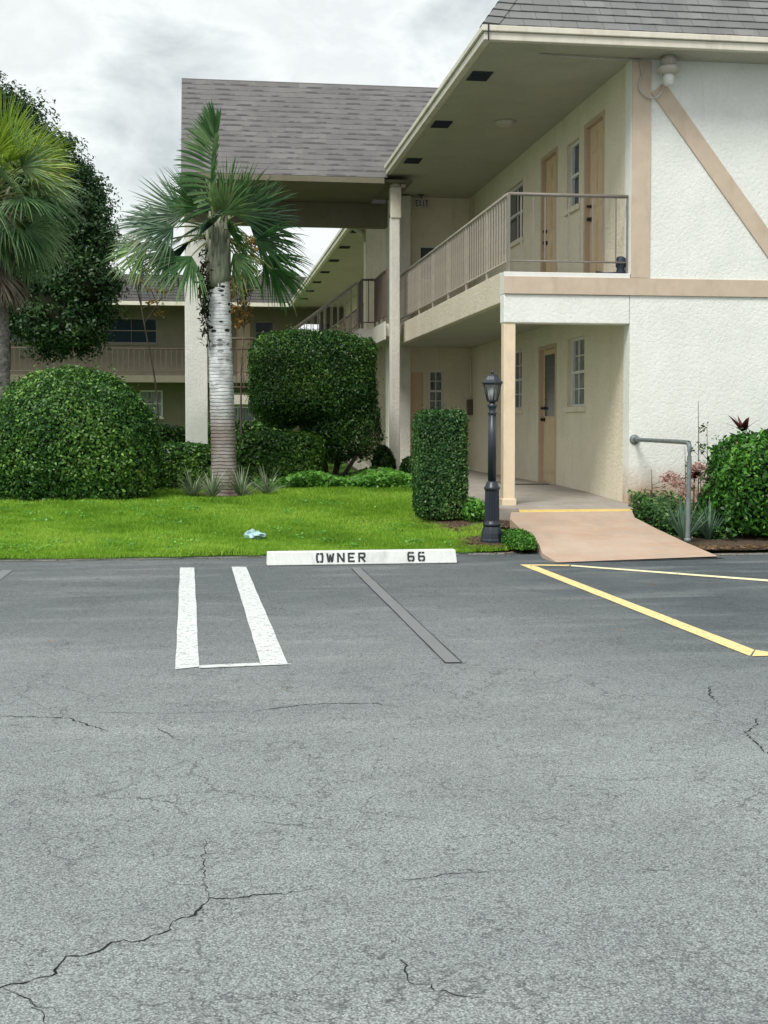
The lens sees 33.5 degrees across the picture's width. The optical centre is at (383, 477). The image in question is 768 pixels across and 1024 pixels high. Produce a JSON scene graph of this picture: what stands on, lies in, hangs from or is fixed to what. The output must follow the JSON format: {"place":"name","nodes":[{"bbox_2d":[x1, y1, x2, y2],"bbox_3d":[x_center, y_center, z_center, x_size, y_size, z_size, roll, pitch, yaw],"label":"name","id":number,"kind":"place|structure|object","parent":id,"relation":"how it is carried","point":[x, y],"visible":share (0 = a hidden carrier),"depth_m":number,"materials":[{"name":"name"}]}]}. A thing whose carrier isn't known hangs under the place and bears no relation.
{"place":"outdoors","nodes":[
{"label":"outdoors","id":0,"kind":"place"},
{"bbox_2d":[10,274,343,431],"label":"apartment building","id":1,"kind":"structure","parent":0,"point":[127,356],"depth_m":47.59,"materials":[{"name":"paint"}]},
{"bbox_2d":[10,334,27,343],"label":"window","id":2,"kind":"structure","parent":1,"relation":"in","point":[10,334],"depth_m":46.97,"materials":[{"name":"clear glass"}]},
{"bbox_2d":[105,318,158,345],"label":"window","id":3,"kind":"structure","parent":1,"relation":"in","point":[131,331],"depth_m":47.56,"materials":[{"name":"grey glass"}]},
{"bbox_2d":[140,390,163,418],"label":"window","id":4,"kind":"structure","parent":1,"relation":"in","point":[150,394],"depth_m":47.77,"materials":[{"name":"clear glass"}]},
{"bbox_2d":[236,322,249,375],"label":"door","id":5,"kind":"structure","parent":1,"relation":"in","point":[239,332],"depth_m":48.13,"materials":[{"name":"beige wood"}]},
{"bbox_2d":[234,393,254,420],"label":"window","id":6,"kind":"structure","parent":1,"relation":"in","point":[245,414],"depth_m":48.27,"materials":[{"name":"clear glass"}]},
{"bbox_2d":[255,321,273,337],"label":"window","id":7,"kind":"structure","parent":1,"relation":"in","point":[266,326],"depth_m":48.23,"materials":[{"name":"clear glass"}]},
{"bbox_2d":[0,0,498,332],"label":"sky","id":8,"kind":"structure","parent":0,"point":[114,71],"materials":[{"name":"white"}]},
{"bbox_2d":[0,549,767,1023],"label":"parking lot","id":9,"kind":"structure","parent":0,"point":[514,789],"depth_m":4.52,"materials":[{"name":"grey asphalt"}]},
{"bbox_2d":[266,549,456,565],"bbox_3d":[-0.205,0.736,11.903,1.774,0.123,0.171,0,2,-8],"label":"wheel stop","id":10,"kind":"object","parent":9,"relation":"on","point":[346,557],"visible":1,"depth_m":11.84,"materials":[{"name":"white concrete"}]},
{"bbox_2d":[0,450,767,558],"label":"ground","id":11,"kind":"structure","parent":0,"point":[343,468],"depth_m":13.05,"materials":[{"name":"green plant"}]},
{"bbox_2d":[0,85,92,398],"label":"palm tree","id":12,"kind":"object","parent":11,"relation":"on","point":[44,180],"visible":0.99,"depth_m":19.36,"materials":[{"name":"green plant"}]},
{"bbox_2d":[0,70,132,369],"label":"broadleaf tree","id":13,"kind":"object","parent":11,"relation":"on","point":[71,307],"visible":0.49,"depth_m":26.43,"materials":[{"name":"green plant"}]},
{"bbox_2d":[0,360,169,501],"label":"round bush","id":14,"kind":"object","parent":11,"relation":"on","point":[73,432],"visible":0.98,"depth_m":16.32,"materials":[{"name":"green plant"}]},
{"bbox_2d":[107,234,186,436],"bbox_3d":[-4.046,-2.003,21.569,1.430,4.197,0.695,0,2,4],"label":"tree","id":15,"kind":"object","parent":11,"relation":"on","point":[159,312],"visible":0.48,"depth_m":21.57,"materials":[{"name":"orange plant"}]},
{"bbox_2d":[157,423,185,442],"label":"hedge","id":16,"kind":"object","parent":11,"relation":"on","point":[177,433],"visible":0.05,"depth_m":30.16,"materials":[{"name":"green plant"}]},
{"bbox_2d":[153,440,210,489],"bbox_3d":[-3.131,-0.169,19.371,1.630,0.829,1.162,0,2,-8],"label":"hedge","id":17,"kind":"object","parent":11,"relation":"on","point":[195,458],"visible":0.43,"depth_m":18.92,"materials":[{"name":"green plant"}]},
{"bbox_2d":[171,463,208,495],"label":"spider plant","id":18,"kind":"object","parent":11,"relation":"on","point":[190,488],"visible":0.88,"depth_m":17.50,"materials":[{"name":"green plant"}]},
{"bbox_2d":[101,99,315,495],"bbox_3d":[-2.472,-2.476,18.067,3.047,5.548,2.111,0,2,-8],"label":"palm tree","id":19,"kind":"object","parent":11,"relation":"on","point":[219,265],"visible":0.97,"depth_m":17.65,"materials":[{"name":"green plant"}]},
{"bbox_2d":[185,465,235,496],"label":"spider plant","id":20,"kind":"object","parent":11,"relation":"on","point":[212,487],"visible":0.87,"depth_m":17.27,"materials":[{"name":"green plant"}]},
{"bbox_2d":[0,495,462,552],"bbox_3d":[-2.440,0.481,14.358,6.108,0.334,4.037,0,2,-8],"label":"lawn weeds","id":21,"kind":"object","parent":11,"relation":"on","point":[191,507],"visible":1,"depth_m":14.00,"materials":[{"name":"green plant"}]},
{"bbox_2d":[222,465,263,495],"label":"spider plant","id":22,"kind":"object","parent":11,"relation":"on","point":[241,489],"visible":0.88,"depth_m":17.41,"materials":[{"name":"green plant"}]},
{"bbox_2d":[208,418,292,443],"bbox_3d":[-3.309,-0.815,29.816,2.552,1.176,1.152,0,2,-8],"label":"hedge","id":23,"kind":"object","parent":11,"relation":"on","point":[247,426],"visible":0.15,"depth_m":29.43,"materials":[{"name":"green plant"}]},
{"bbox_2d":[244,529,266,538],"bbox_3d":[-1.363,0.592,13.471,0.250,0.113,0.173,0,2,-8],"label":"plastic bag","id":24,"kind":"object","parent":11,"relation":"on","point":[252,533],"visible":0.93,"depth_m":13.43,"materials":[{"name":"white plastic"}]},
{"bbox_2d":[249,464,289,493],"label":"spider plant","id":25,"kind":"object","parent":11,"relation":"on","point":[267,488],"visible":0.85,"depth_m":17.83,"materials":[{"name":"green plant"}]},
{"bbox_2d":[180,78,437,469],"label":"entrance portico","id":26,"kind":"structure","parent":11,"relation":"on","point":[324,151],"depth_m":22.75,"materials":[{"name":"grey"}]},
{"bbox_2d":[232,269,388,471],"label":"apartment building","id":27,"kind":"structure","parent":11,"relation":"on","point":[379,333],"depth_m":23.97,"materials":[{"name":"paint"}]},
{"bbox_2d":[370,445,396,468],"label":"shrub","id":28,"kind":"object","parent":11,"relation":"on","point":[385,458],"visible":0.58,"depth_m":21.68,"materials":[{"name":"green plant"}]},
{"bbox_2d":[409,515,509,530],"bbox_3d":[0.912,0.491,14.885,1.343,0.132,1.530,0,2,-8],"label":"mulch bed","id":29,"kind":"object","parent":11,"relation":"on","point":[507,523],"visible":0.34,"depth_m":14.58,"materials":[{"name":"brown soil"}]},
{"bbox_2d":[408,404,469,519],"bbox_3d":[0.653,-0.158,14.892,0.678,1.412,0.752,0,2,-8],"label":"box hedge","id":30,"kind":"object","parent":29,"relation":"on","point":[440,467],"visible":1,"depth_m":14.61,"materials":[{"name":"green plant"}]},
{"bbox_2d":[459,496,484,521],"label":"shrub","id":31,"kind":"object","parent":29,"relation":"on","point":[474,511],"visible":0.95,"depth_m":14.56,"materials":[{"name":"green plant"}]},
{"bbox_2d":[459,536,505,548],"bbox_3d":[1.101,0.670,13.361,0.762,0.059,0.752,2,3,35],"label":"mulch bed","id":32,"kind":"object","parent":11,"relation":"on","point":[474,539],"visible":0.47,"depth_m":13.30,"materials":[{"name":"brown soil"}]},
{"bbox_2d":[480,369,502,542],"bbox_3d":[1.127,-0.219,13.289,0.231,1.825,0.231,0,2,-8],"label":"lamp post","id":33,"kind":"object","parent":32,"relation":"on","point":[491,532],"visible":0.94,"depth_m":13.24,"materials":[{"name":"black metal"}]},
{"bbox_2d":[501,527,538,550],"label":"shrub","id":34,"kind":"object","parent":32,"relation":"on","point":[518,538],"visible":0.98,"depth_m":12.90,"materials":[{"name":"green plant"}]},
{"bbox_2d":[363,516,767,555],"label":"mulch chips","id":35,"kind":"object","parent":11,"relation":"on","point":[703,546],"visible":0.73,"depth_m":13.11,"materials":[{"name":"brown wood"}]},
{"bbox_2d":[637,517,767,549],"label":"mulch bed","id":36,"kind":"object","parent":11,"relation":"on","point":[750,539],"visible":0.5,"depth_m":13.56,"materials":[{"name":"brown soil"}]},
{"bbox_2d":[640,470,669,496],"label":"thin plant","id":37,"kind":"object","parent":36,"relation":"on","point":[656,487],"visible":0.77,"depth_m":15.05,"materials":[{"name":"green plant"}]},
{"bbox_2d":[658,461,710,500],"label":"flower plant","id":38,"kind":"object","parent":36,"relation":"on","point":[669,477],"visible":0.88,"depth_m":14.21,"materials":[{"name":"pink plant"}]},
{"bbox_2d":[627,489,742,541],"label":"bed plants","id":39,"kind":"object","parent":36,"relation":"on","point":[654,513],"visible":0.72,"depth_m":14.59,"materials":[{"name":"green plant"}]},
{"bbox_2d":[664,493,711,532],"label":"agave plant","id":40,"kind":"object","parent":36,"relation":"on","point":[680,512],"visible":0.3,"depth_m":13.97,"materials":[{"name":"green plant"}]},
{"bbox_2d":[664,495,715,540],"bbox_3d":[3.236,0.431,13.534,0.573,0.520,0.643,-2,3,-35],"label":"agave plant","id":41,"kind":"object","parent":36,"relation":"on","point":[682,525],"visible":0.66,"depth_m":13.54,"materials":[{"name":"green plant"}]},
{"bbox_2d":[686,466,704,513],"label":"red leaf plant","id":42,"kind":"object","parent":36,"relation":"on","point":[694,474],"visible":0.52,"depth_m":14.64,"materials":[{"name":"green plant"}]},
{"bbox_2d":[686,403,707,509],"bbox_3d":[3.647,-0.169,14.852,0.229,1.450,0.358,1,3,26],"label":"thin plant","id":43,"kind":"object","parent":36,"relation":"on","point":[703,426],"visible":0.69,"depth_m":14.85,"materials":[{"name":"green plant"}]},
{"bbox_2d":[680,469,713,512],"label":"flower plant","id":44,"kind":"object","parent":36,"relation":"on","point":[700,483],"visible":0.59,"depth_m":14.38,"materials":[{"name":"green plant"}]},
{"bbox_2d":[695,441,707,476],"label":"thin plant","id":45,"kind":"object","parent":36,"relation":"on","point":[703,452],"visible":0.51,"depth_m":14.93,"materials":[{"name":"green plant"}]},
{"bbox_2d":[691,494,725,538],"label":"agave plant","id":46,"kind":"object","parent":36,"relation":"on","point":[708,526],"visible":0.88,"depth_m":13.73,"materials":[{"name":"green plant"}]},
{"bbox_2d":[692,428,767,535],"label":"leafy hedge","id":47,"kind":"object","parent":36,"relation":"on","point":[737,494],"visible":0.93,"depth_m":13.68,"materials":[{"name":"green plant"}]},
{"bbox_2d":[723,415,761,432],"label":"red leaf plant","id":48,"kind":"object","parent":36,"relation":"on","point":[743,425],"visible":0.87,"depth_m":14.68,"materials":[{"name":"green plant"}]},
{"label":"mulch bed","id":49,"kind":"structure","parent":11,"relation":"on","visible":0},
{"bbox_2d":[229,228,281,434],"bbox_3d":[-2.301,-2.005,21.137,1.000,4.237,0.790,1,3,26],"label":"tree","id":50,"kind":"object","parent":49,"relation":"on","point":[239,323],"visible":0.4,"depth_m":21.10,"materials":[{"name":"orange plant"}]},
{"bbox_2d":[236,428,327,484],"bbox_3d":[-1.697,-0.288,20.074,1.647,1.008,1.074,0,2,-8],"label":"hedge","id":51,"kind":"object","parent":49,"relation":"on","point":[285,452],"visible":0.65,"depth_m":19.66,"materials":[{"name":"green plant"}]},
{"bbox_2d":[241,324,387,475],"bbox_3d":[-1.139,-1.189,21.020,2.438,2.658,2.276,0,2,-8],"label":"topiary shrub","id":52,"kind":"object","parent":49,"relation":"on","point":[320,383],"visible":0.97,"depth_m":20.28,"materials":[{"name":"green plant"}]},
{"bbox_2d":[253,466,411,488],"bbox_3d":[-0.685,-0.005,20.149,2.849,0.366,2.321,0,2,-8],"label":"ground cover","id":53,"kind":"object","parent":49,"relation":"on","point":[370,476],"visible":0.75,"depth_m":19.26,"materials":[{"name":"green plant"}]},
{"bbox_2d":[399,455,411,472],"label":"shrub","id":54,"kind":"object","parent":49,"relation":"on","point":[405,465],"visible":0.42,"depth_m":21.43,"materials":[{"name":"green plant"}]},
{"bbox_2d":[497,481,548,484],"bbox_3d":[2.060,0.069,18.991,0.600,0.016,0.900,0,2,-8],"label":"door mat","id":55,"kind":"object","parent":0,"point":[527,483],"depth_m":18.63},
{"bbox_2d":[510,511,717,561],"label":"path","id":56,"kind":"structure","parent":0,"point":[589,536],"depth_m":13.28,"materials":[{"name":"beige concrete"}]},
{"label":"ground","id":57,"kind":"structure","parent":0,"visible":0},
{"bbox_2d":[289,197,469,452],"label":"apartment building","id":58,"kind":"structure","parent":57,"relation":"on","point":[338,269],"depth_m":36.20,"materials":[{"name":"beige paint"}]},
{"bbox_2d":[384,0,767,520],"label":"apartment building","id":59,"kind":"structure","parent":57,"relation":"on","point":[568,177],"depth_m":15.44,"materials":[{"name":"beige paint"}]},
{"bbox_2d":[411,372,422,453],"bbox_3d":[0.631,-1.069,24.554,0.230,1.920,0.040,0,2,-8],"label":"door","id":60,"kind":"structure","parent":59,"relation":"in","point":[416,377],"depth_m":24.51,"materials":[{"name":"beige wood"}]},
{"bbox_2d":[414,194,428,207],"bbox_3d":[0.708,-5.215,24.027,0.265,0.248,0.097,0,2,-8],"label":"exit sign","id":61,"kind":"object","parent":59,"relation":"hanging from","point":[421,203],"visible":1,"depth_m":24.00,"materials":[{"name":"plastic"}]},
{"bbox_2d":[419,246,435,280],"bbox_3d":[0.833,-4.113,24.460,0.340,0.670,0.070,0,2,-8],"label":"window","id":62,"kind":"structure","parent":59,"relation":"in","point":[423,250],"depth_m":24.46,"materials":[{"name":"clear glass"}]},
{"bbox_2d":[429,370,442,409],"bbox_3d":[0.996,-1.676,24.585,0.290,0.790,0.070,0,2,-8],"label":"window","id":63,"kind":"structure","parent":59,"relation":"in","point":[435,376],"depth_m":24.60,"materials":[{"name":"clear glass"}]},
{"bbox_2d":[498,350,521,413],"bbox_3d":[2.153,-1.589,21.259,0.165,1.045,1.540,0,2,-8],"label":"window","id":64,"kind":"structure","parent":59,"relation":"in","point":[518,354],"depth_m":21.14,"materials":[{"name":"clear glass"}]},
{"bbox_2d":[501,182,522,252],"bbox_3d":[2.162,-4.309,21.081,0.165,0.995,1.470,0,2,-8],"label":"window","id":65,"kind":"structure","parent":59,"relation":"in","point":[514,200],"depth_m":21.28,"materials":[{"name":"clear glass"}]},
{"bbox_2d":[538,343,556,484],"bbox_3d":[2.483,-0.951,19.018,0.122,2.053,0.980,0,2,-8],"label":"door","id":66,"kind":"structure","parent":59,"relation":"in","point":[547,355],"depth_m":19.20,"materials":[{"name":"beige wood"}]},
{"bbox_2d":[540,146,557,271],"bbox_3d":[2.489,-3.689,18.863,0.122,2.228,0.900,0,2,-8],"label":"door","id":67,"kind":"structure","parent":59,"relation":"in","point":[549,163],"depth_m":19.00,"materials":[{"name":"beige wood"}]},
{"bbox_2d":[563,140,578,216],"bbox_3d":[2.647,-4.160,17.633,0.165,0.985,0.680,0,2,-8],"label":"window","id":68,"kind":"structure","parent":59,"relation":"in","point":[575,147],"depth_m":17.85,"materials":[{"name":"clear glass"}]},
{"bbox_2d":[563,336,584,411],"bbox_3d":[2.674,-1.424,17.554,0.165,1.025,0.910,0,2,-8],"label":"window","id":69,"kind":"structure","parent":59,"relation":"in","point":[577,387],"depth_m":17.71,"materials":[{"name":"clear glass"}]},
{"bbox_2d":[583,110,604,272],"bbox_3d":[2.795,-3.593,16.687,0.122,2.218,0.860,0,2,-8],"label":"door","id":70,"kind":"structure","parent":59,"relation":"in","point":[594,130],"depth_m":16.82,"materials":[{"name":"beige wood"}]},
{"bbox_2d":[595,256,625,273],"bbox_3d":[2.721,-2.551,15.335,0.376,0.227,0.117,0,2,-8],"label":"corner fixture","id":71,"kind":"object","parent":59,"relation":"on","point":[620,268],"visible":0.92,"depth_m":15.31,"materials":[{"name":"black metal"}]},
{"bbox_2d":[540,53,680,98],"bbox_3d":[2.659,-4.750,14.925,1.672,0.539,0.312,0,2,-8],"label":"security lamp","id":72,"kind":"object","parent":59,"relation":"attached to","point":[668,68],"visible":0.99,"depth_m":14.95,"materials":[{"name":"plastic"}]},
{"bbox_2d":[630,434,691,543],"bbox_3d":[3.059,0.104,14.223,0.124,1.161,2.236,0,2,-3],"label":"handrail","id":73,"kind":"object","parent":59,"relation":"attached to","point":[635,439],"visible":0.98,"depth_m":13.14,"materials":[{"name":"grey metal"}]}
]}

